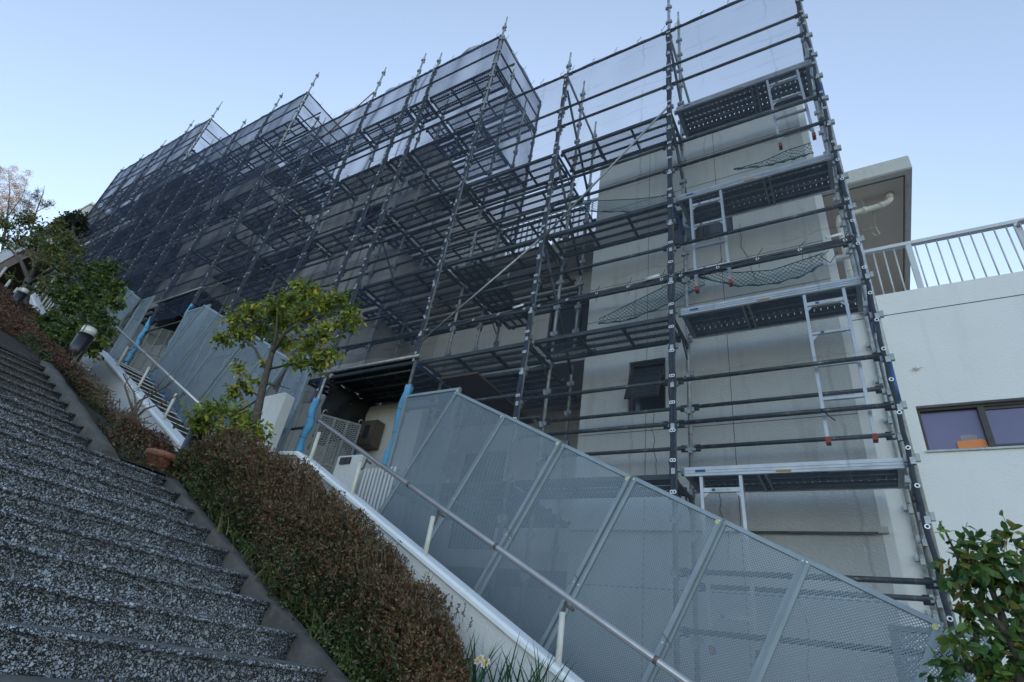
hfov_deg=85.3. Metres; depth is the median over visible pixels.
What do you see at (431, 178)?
guard rail
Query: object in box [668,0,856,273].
sheet
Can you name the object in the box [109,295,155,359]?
perforated panel
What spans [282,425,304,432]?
guard rail
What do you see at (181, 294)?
header pipe
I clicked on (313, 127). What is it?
scaffold post
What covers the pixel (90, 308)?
camellia tree
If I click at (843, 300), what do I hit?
hatch ladder
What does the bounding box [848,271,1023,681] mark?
white building
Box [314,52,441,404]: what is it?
scaffold post
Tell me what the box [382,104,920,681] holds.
building block
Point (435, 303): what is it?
guard rail
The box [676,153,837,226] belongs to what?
hatch deck
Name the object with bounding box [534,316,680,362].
scaffold plank
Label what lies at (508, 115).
sheet
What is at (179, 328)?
perforated panel
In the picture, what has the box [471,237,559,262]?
guard rail
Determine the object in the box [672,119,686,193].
diagonal strut
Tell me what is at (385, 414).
entrance wall
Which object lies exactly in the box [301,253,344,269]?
guard rail
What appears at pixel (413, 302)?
scaffold plank
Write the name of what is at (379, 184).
guard rail
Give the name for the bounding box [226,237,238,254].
scaffold plank
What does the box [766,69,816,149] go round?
hatch ladder
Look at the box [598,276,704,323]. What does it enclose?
safety net
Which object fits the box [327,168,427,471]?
scaffold post
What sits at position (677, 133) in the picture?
transom
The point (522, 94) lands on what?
guard rail
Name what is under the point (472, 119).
scaffold plank
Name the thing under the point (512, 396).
guard rail
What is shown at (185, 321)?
foam pad
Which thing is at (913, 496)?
transom
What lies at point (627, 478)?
perforated panel
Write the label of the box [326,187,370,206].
guard rail
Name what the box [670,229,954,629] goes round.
frame
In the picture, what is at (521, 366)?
sheet
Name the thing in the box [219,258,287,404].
scaffold post
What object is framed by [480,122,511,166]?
transom
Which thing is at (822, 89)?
blue pipe sleeve
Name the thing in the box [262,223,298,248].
scaffold plank
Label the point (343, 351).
scaffold post
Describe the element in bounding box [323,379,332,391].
transom
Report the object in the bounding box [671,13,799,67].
guard rail
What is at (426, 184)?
scaffold plank
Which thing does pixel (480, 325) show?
scaffold post
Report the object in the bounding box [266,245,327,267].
scaffold plank
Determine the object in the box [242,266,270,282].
scaffold plank
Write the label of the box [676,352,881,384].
guard rail
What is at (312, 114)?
side rail
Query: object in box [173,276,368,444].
broadleaf tree
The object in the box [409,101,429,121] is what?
scaffold plank
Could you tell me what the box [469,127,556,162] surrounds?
guard rail
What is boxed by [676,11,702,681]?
scaffold post
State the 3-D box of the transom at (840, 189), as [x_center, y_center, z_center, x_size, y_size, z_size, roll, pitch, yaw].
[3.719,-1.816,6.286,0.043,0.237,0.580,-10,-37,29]
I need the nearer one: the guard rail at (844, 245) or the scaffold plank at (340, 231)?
the guard rail at (844, 245)
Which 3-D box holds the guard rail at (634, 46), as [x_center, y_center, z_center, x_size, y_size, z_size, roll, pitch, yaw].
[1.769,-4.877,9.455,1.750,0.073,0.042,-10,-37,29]
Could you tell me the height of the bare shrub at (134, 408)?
0.980 m
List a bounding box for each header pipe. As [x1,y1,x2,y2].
[155,286,202,303]
[318,354,420,375]
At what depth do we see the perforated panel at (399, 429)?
6.95 m
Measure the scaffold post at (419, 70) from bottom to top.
11.460 m
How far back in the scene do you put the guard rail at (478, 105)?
11.48 m
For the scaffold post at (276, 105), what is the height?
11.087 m
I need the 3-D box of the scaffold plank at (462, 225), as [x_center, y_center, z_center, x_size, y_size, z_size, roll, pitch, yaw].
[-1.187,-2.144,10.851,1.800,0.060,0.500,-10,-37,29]
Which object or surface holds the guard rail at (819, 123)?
attached to the scaffold post at (929, 518)
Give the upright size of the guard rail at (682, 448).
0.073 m
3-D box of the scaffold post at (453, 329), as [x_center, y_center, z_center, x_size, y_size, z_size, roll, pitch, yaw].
[-0.670,-1.746,9.755,0.099,10.266,0.099,15,-32,-9]
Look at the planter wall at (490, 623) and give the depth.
4.05 m
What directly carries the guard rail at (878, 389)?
attached to the scaffold post at (688, 372)
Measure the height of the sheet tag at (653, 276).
0.046 m
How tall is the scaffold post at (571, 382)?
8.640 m
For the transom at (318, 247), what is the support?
attached to the scaffold post at (349, 214)
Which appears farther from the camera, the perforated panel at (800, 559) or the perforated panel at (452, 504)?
the perforated panel at (452, 504)
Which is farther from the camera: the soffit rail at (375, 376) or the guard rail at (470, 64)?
the guard rail at (470, 64)
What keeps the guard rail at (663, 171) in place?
attached to the scaffold post at (668, 22)
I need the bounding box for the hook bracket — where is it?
[862,210,879,235]
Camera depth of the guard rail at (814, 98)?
7.06 m
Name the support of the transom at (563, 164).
attached to the scaffold post at (568, 68)
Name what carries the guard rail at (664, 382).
attached to the scaffold post at (568, 68)
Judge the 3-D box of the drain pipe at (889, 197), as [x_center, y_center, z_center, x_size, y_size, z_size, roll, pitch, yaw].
[4.691,-0.712,7.012,0.730,3.026,0.092,-8,-36,27]
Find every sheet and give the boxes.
[55,240,92,277]
[57,163,135,255]
[61,227,118,286]
[78,149,157,244]
[85,213,146,277]
[96,134,182,237]
[106,257,136,289]
[111,147,206,266]
[120,118,209,225]
[122,244,167,314]
[132,229,201,309]
[138,131,236,255]
[149,211,241,322]
[170,113,268,241]
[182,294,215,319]
[187,119,228,156]
[187,274,245,336]
[202,126,319,286]
[203,93,305,227]
[218,253,301,367]
[248,100,369,271]
[254,233,352,395]
[283,92,332,141]
[292,225,377,403]
[303,76,414,252]
[327,197,455,367]
[337,365,443,402]
[355,64,435,233]
[378,33,500,226]
[415,302,531,422]
[423,73,566,326]
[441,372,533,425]
[464,35,541,242]
[514,270,673,499]
[533,26,670,302]
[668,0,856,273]
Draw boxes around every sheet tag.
[646,274,658,279]
[824,232,842,238]
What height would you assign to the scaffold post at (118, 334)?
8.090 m
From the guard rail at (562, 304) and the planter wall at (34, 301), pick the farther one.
the planter wall at (34, 301)
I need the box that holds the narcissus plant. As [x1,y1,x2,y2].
[440,630,576,681]
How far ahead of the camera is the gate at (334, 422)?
8.30 m
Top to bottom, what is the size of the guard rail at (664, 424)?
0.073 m
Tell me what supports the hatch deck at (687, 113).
on the transom
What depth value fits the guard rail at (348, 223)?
12.21 m
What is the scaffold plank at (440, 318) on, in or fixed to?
on the transom at (444, 268)
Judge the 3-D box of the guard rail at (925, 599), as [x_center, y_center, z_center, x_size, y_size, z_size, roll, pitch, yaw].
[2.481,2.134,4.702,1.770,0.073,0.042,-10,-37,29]
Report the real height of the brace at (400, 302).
2.615 m
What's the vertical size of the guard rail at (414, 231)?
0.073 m
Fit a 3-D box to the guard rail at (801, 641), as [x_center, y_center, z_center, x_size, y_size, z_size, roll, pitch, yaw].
[2.113,2.194,4.033,1.770,0.073,0.042,-10,-37,29]
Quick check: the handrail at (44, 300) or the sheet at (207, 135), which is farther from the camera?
the sheet at (207, 135)
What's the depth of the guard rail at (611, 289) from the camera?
6.75 m
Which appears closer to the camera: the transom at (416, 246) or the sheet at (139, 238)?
the transom at (416, 246)
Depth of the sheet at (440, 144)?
11.30 m
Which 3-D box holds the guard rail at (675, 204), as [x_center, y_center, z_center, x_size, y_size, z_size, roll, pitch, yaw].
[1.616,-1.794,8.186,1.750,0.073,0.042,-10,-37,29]
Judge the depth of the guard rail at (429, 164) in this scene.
10.72 m
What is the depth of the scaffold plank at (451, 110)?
12.31 m
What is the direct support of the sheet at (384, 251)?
attached to the scaffold post at (484, 102)
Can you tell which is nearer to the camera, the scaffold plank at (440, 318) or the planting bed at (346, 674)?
the planting bed at (346, 674)
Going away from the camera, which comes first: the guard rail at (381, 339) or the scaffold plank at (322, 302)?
the guard rail at (381, 339)
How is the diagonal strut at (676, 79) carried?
attached to the scaffold post at (688, 372)
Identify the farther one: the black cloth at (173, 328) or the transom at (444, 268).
the black cloth at (173, 328)
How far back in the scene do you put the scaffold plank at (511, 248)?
8.51 m
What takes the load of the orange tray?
on the white building at (956, 349)
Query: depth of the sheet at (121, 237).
18.98 m
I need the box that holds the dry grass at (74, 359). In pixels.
[65,350,82,368]
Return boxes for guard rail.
[144,320,180,333]
[225,242,260,257]
[244,274,282,286]
[260,290,278,297]
[276,215,300,224]
[281,226,302,236]
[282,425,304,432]
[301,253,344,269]
[319,204,360,221]
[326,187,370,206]
[326,272,368,286]
[336,329,419,350]
[343,264,362,272]
[345,304,426,327]
[345,345,364,351]
[346,208,388,225]
[350,245,368,251]
[367,239,443,265]
[370,194,386,202]
[375,218,449,245]
[375,326,451,344]
[376,179,390,186]
[392,166,460,194]
[395,241,471,266]
[398,148,467,177]
[405,393,518,412]
[417,171,487,199]
[421,103,482,131]
[425,305,531,331]
[431,278,533,306]
[442,414,541,428]
[443,60,476,76]
[449,206,544,238]
[455,184,547,217]
[455,304,555,328]
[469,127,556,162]
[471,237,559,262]
[474,109,559,145]
[483,76,563,112]
[516,421,668,440]
[521,379,667,402]
[535,275,669,308]
[539,245,667,280]
[542,445,687,460]
[545,405,686,424]
[549,168,666,208]
[553,145,666,185]
[559,277,683,306]
[561,85,665,127]
[564,66,665,109]
[569,32,665,75]
[602,202,679,224]
[671,0,743,31]
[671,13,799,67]
[671,32,803,85]
[672,94,818,146]
[673,119,825,170]
[674,202,845,248]
[674,235,853,278]
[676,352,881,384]
[677,401,894,427]
[679,568,938,589]
[680,627,952,657]
[688,243,847,279]
[692,385,883,410]
[693,431,895,451]
[698,583,934,605]
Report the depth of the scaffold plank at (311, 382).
9.12 m
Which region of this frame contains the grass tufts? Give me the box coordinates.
[212,508,367,672]
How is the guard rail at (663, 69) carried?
attached to the scaffold post at (668, 22)
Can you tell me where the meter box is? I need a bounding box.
[356,420,384,450]
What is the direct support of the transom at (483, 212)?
attached to the scaffold post at (484, 102)
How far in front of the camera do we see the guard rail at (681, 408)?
6.51 m
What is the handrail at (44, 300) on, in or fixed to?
on the planter wall at (34, 301)
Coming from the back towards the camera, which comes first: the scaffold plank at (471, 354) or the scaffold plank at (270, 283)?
the scaffold plank at (270, 283)
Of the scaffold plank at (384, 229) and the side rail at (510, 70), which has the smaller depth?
the scaffold plank at (384, 229)
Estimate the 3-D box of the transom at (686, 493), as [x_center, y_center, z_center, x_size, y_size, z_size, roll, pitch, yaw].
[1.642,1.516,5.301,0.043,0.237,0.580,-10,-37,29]
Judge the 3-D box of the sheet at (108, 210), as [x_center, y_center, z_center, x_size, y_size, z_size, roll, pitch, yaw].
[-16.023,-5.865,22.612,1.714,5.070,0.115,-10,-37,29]
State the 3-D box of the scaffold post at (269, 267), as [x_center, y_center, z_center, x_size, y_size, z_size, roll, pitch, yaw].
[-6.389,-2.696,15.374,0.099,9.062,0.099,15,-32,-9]
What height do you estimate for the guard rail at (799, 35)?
0.073 m
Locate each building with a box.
[12,202,101,312]
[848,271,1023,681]
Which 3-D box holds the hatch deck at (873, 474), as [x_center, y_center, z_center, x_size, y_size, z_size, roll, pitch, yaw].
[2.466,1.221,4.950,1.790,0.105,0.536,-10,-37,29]
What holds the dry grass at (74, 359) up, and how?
on the planting bed at (8, 340)
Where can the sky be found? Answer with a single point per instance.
(89, 88)
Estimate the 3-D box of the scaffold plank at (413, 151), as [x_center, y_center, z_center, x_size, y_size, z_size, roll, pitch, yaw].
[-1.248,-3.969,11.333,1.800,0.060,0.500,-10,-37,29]
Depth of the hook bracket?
7.82 m
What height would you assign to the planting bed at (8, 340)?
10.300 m
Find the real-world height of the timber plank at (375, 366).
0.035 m
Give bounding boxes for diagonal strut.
[544,245,573,378]
[556,159,582,279]
[567,90,588,192]
[671,46,681,100]
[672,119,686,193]
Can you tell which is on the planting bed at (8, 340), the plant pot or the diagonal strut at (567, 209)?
the plant pot
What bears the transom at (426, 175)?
attached to the scaffold post at (326, 377)
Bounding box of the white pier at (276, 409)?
[243,392,293,453]
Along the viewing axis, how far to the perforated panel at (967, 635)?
3.63 m
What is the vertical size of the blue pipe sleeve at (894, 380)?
0.420 m
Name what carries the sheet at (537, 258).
attached to the scaffold post at (484, 102)
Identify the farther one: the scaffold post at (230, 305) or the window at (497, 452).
the scaffold post at (230, 305)
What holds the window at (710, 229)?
in the building block at (846, 532)
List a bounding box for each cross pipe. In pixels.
[569,81,602,158]
[671,39,689,102]
[796,3,805,60]
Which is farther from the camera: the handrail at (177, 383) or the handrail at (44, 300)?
the handrail at (44, 300)
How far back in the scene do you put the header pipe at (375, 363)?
8.21 m
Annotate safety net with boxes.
[579,195,666,212]
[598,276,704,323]
[698,253,822,286]
[734,142,813,170]
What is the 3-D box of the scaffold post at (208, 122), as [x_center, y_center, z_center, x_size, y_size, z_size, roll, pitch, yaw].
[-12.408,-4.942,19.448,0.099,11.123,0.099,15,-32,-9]
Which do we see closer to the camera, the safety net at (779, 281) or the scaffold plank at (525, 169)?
the safety net at (779, 281)
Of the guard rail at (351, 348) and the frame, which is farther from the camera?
the guard rail at (351, 348)
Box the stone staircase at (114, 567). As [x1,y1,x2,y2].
[0,343,349,681]
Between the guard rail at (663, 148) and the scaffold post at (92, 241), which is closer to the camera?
the guard rail at (663, 148)
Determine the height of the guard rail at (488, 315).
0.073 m
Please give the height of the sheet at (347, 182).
5.165 m
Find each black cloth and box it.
[147,316,196,357]
[312,380,371,455]
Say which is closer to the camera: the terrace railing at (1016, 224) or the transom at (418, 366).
the terrace railing at (1016, 224)
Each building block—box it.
[65,218,187,350]
[117,186,323,409]
[199,156,507,468]
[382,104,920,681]
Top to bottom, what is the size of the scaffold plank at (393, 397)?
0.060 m
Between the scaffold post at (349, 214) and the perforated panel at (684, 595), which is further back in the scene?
the scaffold post at (349, 214)
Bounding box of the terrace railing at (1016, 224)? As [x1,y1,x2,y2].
[836,218,1023,293]
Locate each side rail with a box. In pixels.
[303,105,321,123]
[505,60,530,106]
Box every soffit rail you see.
[334,368,420,383]
[347,378,432,392]
[359,387,444,400]
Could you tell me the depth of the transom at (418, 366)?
8.13 m
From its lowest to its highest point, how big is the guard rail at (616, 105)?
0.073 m
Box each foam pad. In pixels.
[124,317,151,363]
[168,304,192,352]
[295,398,320,452]
[382,385,413,464]
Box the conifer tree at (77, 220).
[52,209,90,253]
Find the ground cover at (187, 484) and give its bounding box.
[95,415,384,681]
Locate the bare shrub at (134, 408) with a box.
[123,372,177,417]
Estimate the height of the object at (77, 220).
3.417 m
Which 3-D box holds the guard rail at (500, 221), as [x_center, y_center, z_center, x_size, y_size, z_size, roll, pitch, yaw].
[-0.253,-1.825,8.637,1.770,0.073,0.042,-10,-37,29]
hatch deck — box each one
[674,60,815,138]
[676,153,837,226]
[678,276,867,338]
[681,457,909,493]
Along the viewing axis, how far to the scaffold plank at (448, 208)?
10.36 m
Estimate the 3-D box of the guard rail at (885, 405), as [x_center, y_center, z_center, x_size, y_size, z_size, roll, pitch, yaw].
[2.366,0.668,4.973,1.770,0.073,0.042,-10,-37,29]
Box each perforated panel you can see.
[98,292,140,342]
[103,287,134,315]
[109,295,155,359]
[146,304,219,389]
[152,304,210,384]
[157,314,232,404]
[168,327,244,422]
[184,334,271,428]
[203,346,289,441]
[275,357,312,456]
[375,387,461,545]
[378,391,502,547]
[422,414,561,592]
[477,442,632,646]
[543,476,723,681]
[649,519,804,681]
[753,557,943,681]
[888,625,990,681]
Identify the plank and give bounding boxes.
[129,306,156,325]
[212,266,269,282]
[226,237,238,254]
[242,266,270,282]
[256,277,292,300]
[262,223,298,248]
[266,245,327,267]
[279,118,306,143]
[285,296,342,323]
[307,378,346,395]
[316,223,377,254]
[331,361,435,391]
[332,355,419,374]
[339,139,370,161]
[342,288,375,308]
[353,162,394,195]
[358,382,451,405]
[362,308,398,326]
[366,216,396,236]
[368,113,413,139]
[368,265,458,303]
[389,153,411,177]
[391,325,416,340]
[392,288,478,322]
[395,187,476,230]
[399,236,418,254]
[408,307,495,336]
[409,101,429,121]
[409,210,494,250]
[411,123,491,167]
[413,254,435,267]
[414,175,437,193]
[421,342,544,378]
[427,231,509,265]
[429,148,494,188]
[445,174,505,205]
[446,78,491,113]
[446,107,485,131]
[446,237,557,283]
[447,366,565,393]
[453,260,527,329]
[453,344,592,374]
[467,154,566,204]
[468,264,575,305]
[479,131,491,149]
[480,386,581,411]
[486,181,583,227]
[487,287,589,322]
[502,206,595,244]
[515,474,686,498]
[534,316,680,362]
[549,201,678,258]
[560,113,676,174]
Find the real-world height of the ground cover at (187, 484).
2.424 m
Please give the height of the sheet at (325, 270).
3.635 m
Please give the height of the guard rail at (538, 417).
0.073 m
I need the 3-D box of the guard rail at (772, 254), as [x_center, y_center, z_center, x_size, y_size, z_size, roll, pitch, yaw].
[2.621,-0.874,5.924,1.770,0.073,0.042,-10,-37,29]
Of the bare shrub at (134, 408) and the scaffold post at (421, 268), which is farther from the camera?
the scaffold post at (421, 268)
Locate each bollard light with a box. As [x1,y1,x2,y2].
[13,286,30,304]
[66,324,98,365]
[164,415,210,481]
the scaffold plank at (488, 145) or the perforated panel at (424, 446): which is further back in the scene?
the scaffold plank at (488, 145)
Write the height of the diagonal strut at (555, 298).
1.527 m
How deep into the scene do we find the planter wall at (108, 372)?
9.20 m
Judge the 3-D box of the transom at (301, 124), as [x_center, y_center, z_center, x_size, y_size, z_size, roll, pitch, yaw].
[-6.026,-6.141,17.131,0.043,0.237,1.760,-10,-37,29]
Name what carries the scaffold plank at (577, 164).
on the transom at (677, 133)
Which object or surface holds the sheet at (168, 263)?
attached to the scaffold post at (276, 105)
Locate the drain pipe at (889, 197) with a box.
[836,192,893,277]
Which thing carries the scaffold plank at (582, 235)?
on the transom at (554, 252)
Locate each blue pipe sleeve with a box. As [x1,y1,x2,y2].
[820,82,826,100]
[889,360,901,401]
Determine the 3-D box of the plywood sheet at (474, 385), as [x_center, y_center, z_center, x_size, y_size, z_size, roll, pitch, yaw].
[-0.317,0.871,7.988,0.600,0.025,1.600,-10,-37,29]
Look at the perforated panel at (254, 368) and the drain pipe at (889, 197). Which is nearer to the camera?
the drain pipe at (889, 197)
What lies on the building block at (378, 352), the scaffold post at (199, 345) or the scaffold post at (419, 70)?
the scaffold post at (199, 345)
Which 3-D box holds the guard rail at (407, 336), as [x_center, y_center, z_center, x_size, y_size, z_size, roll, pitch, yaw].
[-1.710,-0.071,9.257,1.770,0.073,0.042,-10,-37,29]
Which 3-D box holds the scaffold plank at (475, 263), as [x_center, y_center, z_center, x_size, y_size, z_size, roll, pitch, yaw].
[-0.273,-0.712,9.195,0.500,0.060,1.840,-10,-37,29]
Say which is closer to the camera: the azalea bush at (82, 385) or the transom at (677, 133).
the azalea bush at (82, 385)
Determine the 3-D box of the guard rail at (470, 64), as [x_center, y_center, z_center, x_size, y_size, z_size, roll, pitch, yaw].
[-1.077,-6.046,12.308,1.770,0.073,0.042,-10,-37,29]
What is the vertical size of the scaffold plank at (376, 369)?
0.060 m
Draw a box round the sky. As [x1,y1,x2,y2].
[0,0,1023,289]
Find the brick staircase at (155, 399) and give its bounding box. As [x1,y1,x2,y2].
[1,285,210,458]
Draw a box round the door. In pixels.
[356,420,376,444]
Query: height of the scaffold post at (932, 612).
9.780 m
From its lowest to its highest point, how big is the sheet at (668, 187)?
5.166 m
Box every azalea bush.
[0,283,43,332]
[0,300,52,344]
[14,332,119,412]
[67,369,120,408]
[85,394,156,467]
[107,416,179,465]
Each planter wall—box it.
[29,293,45,313]
[80,349,184,450]
[273,451,583,681]
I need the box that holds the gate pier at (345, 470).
[333,454,375,498]
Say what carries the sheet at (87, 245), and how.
attached to the scaffold post at (92, 241)
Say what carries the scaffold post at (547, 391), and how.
on the ground
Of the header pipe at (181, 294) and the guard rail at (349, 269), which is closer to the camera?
the guard rail at (349, 269)
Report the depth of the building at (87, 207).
54.62 m
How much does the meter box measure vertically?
0.440 m
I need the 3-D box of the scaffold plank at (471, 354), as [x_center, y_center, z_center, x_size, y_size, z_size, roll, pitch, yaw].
[-0.429,0.286,7.641,1.800,0.060,0.500,-10,-37,29]
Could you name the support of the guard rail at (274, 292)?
attached to the scaffold post at (374, 95)
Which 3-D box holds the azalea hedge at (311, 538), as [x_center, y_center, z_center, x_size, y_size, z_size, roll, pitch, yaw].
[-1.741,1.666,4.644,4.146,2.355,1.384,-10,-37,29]
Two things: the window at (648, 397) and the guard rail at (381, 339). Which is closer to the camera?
the window at (648, 397)
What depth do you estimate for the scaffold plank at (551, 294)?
9.27 m
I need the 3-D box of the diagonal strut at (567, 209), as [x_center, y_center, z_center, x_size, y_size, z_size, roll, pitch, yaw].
[0.918,-1.922,8.855,0.041,1.527,1.273,-10,-37,29]
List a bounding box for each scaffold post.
[39,154,143,299]
[45,140,166,311]
[60,120,193,313]
[105,119,246,349]
[107,309,134,353]
[118,101,222,255]
[125,93,282,364]
[155,72,319,375]
[172,187,278,390]
[179,115,319,390]
[180,117,325,412]
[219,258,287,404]
[220,212,296,369]
[228,67,386,423]
[274,53,426,452]
[276,172,368,393]
[307,133,420,454]
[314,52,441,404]
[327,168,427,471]
[380,152,455,404]
[403,69,514,535]
[405,16,507,386]
[444,101,526,492]
[479,105,541,431]
[488,52,571,604]
[514,80,585,629]
[546,121,596,597]
[665,0,682,681]
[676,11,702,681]
[795,0,970,681]
[797,21,961,681]
[811,79,941,671]
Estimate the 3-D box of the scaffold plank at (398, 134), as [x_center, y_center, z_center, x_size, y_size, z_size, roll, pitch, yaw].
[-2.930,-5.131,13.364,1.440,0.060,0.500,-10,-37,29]
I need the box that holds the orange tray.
[956,439,988,448]
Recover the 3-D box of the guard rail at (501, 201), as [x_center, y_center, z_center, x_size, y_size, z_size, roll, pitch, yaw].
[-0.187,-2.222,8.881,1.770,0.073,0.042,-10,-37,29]
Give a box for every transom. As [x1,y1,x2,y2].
[294,118,308,130]
[309,243,330,263]
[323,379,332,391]
[358,289,417,346]
[360,222,380,247]
[385,161,402,185]
[386,221,435,271]
[406,153,452,209]
[414,363,481,425]
[440,265,498,332]
[462,187,509,253]
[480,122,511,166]
[528,344,549,378]
[544,237,562,271]
[556,153,572,186]
[672,114,682,150]
[673,202,685,241]
[675,319,688,359]
[677,479,693,519]
[836,166,844,201]
[866,287,875,332]
[911,482,919,511]
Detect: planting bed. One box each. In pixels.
[0,317,221,491]
[191,496,426,681]
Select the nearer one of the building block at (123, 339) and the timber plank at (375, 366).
the timber plank at (375, 366)
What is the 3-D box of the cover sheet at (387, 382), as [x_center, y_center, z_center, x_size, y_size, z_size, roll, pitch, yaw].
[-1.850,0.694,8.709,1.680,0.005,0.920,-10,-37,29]
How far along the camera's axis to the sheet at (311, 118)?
16.89 m
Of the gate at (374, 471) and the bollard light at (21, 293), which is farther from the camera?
the bollard light at (21, 293)
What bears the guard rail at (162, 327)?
attached to the scaffold post at (302, 102)
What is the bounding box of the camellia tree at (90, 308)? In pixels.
[29,254,132,363]
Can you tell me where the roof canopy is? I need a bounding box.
[821,156,911,295]
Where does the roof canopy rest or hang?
attached to the building block at (846, 532)
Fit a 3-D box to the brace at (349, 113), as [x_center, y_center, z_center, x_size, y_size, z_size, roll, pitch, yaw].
[-4.374,-5.658,14.273,1.788,1.374,0.029,-10,-37,29]
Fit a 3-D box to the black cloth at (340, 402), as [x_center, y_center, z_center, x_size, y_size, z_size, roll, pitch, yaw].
[-2.663,1.314,8.882,0.100,1.049,1.000,-10,-37,29]
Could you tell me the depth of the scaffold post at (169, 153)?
22.77 m
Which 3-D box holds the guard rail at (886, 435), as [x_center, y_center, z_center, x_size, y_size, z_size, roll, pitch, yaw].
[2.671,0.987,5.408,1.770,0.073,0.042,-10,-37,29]
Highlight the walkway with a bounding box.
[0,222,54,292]
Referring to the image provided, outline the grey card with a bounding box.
[960,434,977,440]
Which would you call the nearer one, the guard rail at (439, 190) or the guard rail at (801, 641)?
the guard rail at (801, 641)
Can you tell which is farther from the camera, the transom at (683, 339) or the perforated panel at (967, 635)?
the transom at (683, 339)
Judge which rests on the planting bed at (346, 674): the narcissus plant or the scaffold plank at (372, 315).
the narcissus plant
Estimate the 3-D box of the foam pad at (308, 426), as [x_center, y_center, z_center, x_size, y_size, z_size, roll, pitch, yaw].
[-3.083,1.439,8.219,0.157,1.303,0.144,-10,-37,29]
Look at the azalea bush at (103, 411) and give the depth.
6.31 m
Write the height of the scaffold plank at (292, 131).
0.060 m
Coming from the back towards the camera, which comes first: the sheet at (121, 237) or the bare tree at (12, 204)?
the bare tree at (12, 204)
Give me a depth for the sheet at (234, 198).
16.11 m
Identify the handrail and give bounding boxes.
[35,285,66,314]
[103,327,202,419]
[309,419,692,681]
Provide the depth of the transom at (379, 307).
10.33 m
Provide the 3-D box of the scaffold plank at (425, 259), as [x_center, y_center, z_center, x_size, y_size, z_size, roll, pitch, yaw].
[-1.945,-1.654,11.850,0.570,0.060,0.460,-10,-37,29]
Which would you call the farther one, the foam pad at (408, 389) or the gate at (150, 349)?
the gate at (150, 349)
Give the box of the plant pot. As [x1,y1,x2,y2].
[141,448,177,475]
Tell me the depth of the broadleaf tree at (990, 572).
2.87 m
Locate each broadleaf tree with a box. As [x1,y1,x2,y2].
[0,209,88,308]
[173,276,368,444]
[918,510,1023,681]
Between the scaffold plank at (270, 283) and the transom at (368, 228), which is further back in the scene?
the scaffold plank at (270, 283)
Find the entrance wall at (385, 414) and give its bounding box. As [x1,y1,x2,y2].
[340,399,430,530]
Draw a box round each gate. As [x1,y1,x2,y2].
[129,323,174,373]
[307,409,362,474]
[357,466,399,516]
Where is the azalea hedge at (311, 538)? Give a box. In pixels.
[167,418,490,681]
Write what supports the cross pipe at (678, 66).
attached to the scaffold post at (688, 372)
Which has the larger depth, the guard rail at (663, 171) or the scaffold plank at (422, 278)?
the scaffold plank at (422, 278)
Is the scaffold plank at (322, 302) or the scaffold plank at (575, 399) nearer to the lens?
the scaffold plank at (575, 399)
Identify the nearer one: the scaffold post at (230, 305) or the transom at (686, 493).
the transom at (686, 493)
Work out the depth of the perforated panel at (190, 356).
11.08 m
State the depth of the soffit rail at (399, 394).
8.84 m
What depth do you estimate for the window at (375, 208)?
13.04 m
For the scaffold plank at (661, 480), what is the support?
on the transom at (686, 493)
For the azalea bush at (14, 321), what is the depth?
8.32 m
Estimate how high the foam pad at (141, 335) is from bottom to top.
1.294 m
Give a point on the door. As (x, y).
(365, 435)
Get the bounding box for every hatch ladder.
[689,190,733,293]
[699,475,760,657]
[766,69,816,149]
[802,287,878,445]
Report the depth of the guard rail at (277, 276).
11.54 m
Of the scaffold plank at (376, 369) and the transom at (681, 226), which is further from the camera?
the scaffold plank at (376, 369)
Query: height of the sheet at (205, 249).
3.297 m
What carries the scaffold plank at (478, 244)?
on the transom at (483, 212)
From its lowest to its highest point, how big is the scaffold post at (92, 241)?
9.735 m
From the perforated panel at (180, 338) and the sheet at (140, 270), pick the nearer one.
the perforated panel at (180, 338)
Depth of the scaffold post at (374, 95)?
14.07 m
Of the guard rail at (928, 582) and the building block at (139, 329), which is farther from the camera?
the building block at (139, 329)
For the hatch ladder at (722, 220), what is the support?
hanging from the hatch deck at (771, 183)
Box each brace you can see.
[310,91,373,148]
[381,238,413,344]
[421,239,538,341]
[543,107,666,237]
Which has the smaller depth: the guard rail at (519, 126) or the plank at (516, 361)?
the plank at (516, 361)
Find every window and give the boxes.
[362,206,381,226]
[448,452,506,549]
[547,301,588,350]
[624,360,665,410]
[674,203,732,242]
[916,400,1023,452]
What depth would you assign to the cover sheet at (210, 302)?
13.59 m
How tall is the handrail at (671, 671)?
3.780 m
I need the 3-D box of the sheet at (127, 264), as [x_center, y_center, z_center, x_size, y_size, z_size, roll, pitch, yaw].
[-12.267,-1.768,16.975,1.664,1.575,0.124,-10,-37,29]
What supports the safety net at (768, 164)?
attached to the scaffold post at (920, 537)
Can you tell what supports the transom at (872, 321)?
attached to the scaffold post at (929, 518)
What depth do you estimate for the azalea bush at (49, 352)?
7.24 m
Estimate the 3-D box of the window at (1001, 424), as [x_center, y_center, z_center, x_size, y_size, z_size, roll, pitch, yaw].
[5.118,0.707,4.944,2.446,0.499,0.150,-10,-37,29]
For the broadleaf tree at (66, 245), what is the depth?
14.58 m
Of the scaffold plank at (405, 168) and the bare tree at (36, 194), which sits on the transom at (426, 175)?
the scaffold plank at (405, 168)
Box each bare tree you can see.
[0,166,34,250]
[20,185,55,234]
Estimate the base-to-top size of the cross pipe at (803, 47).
0.042 m

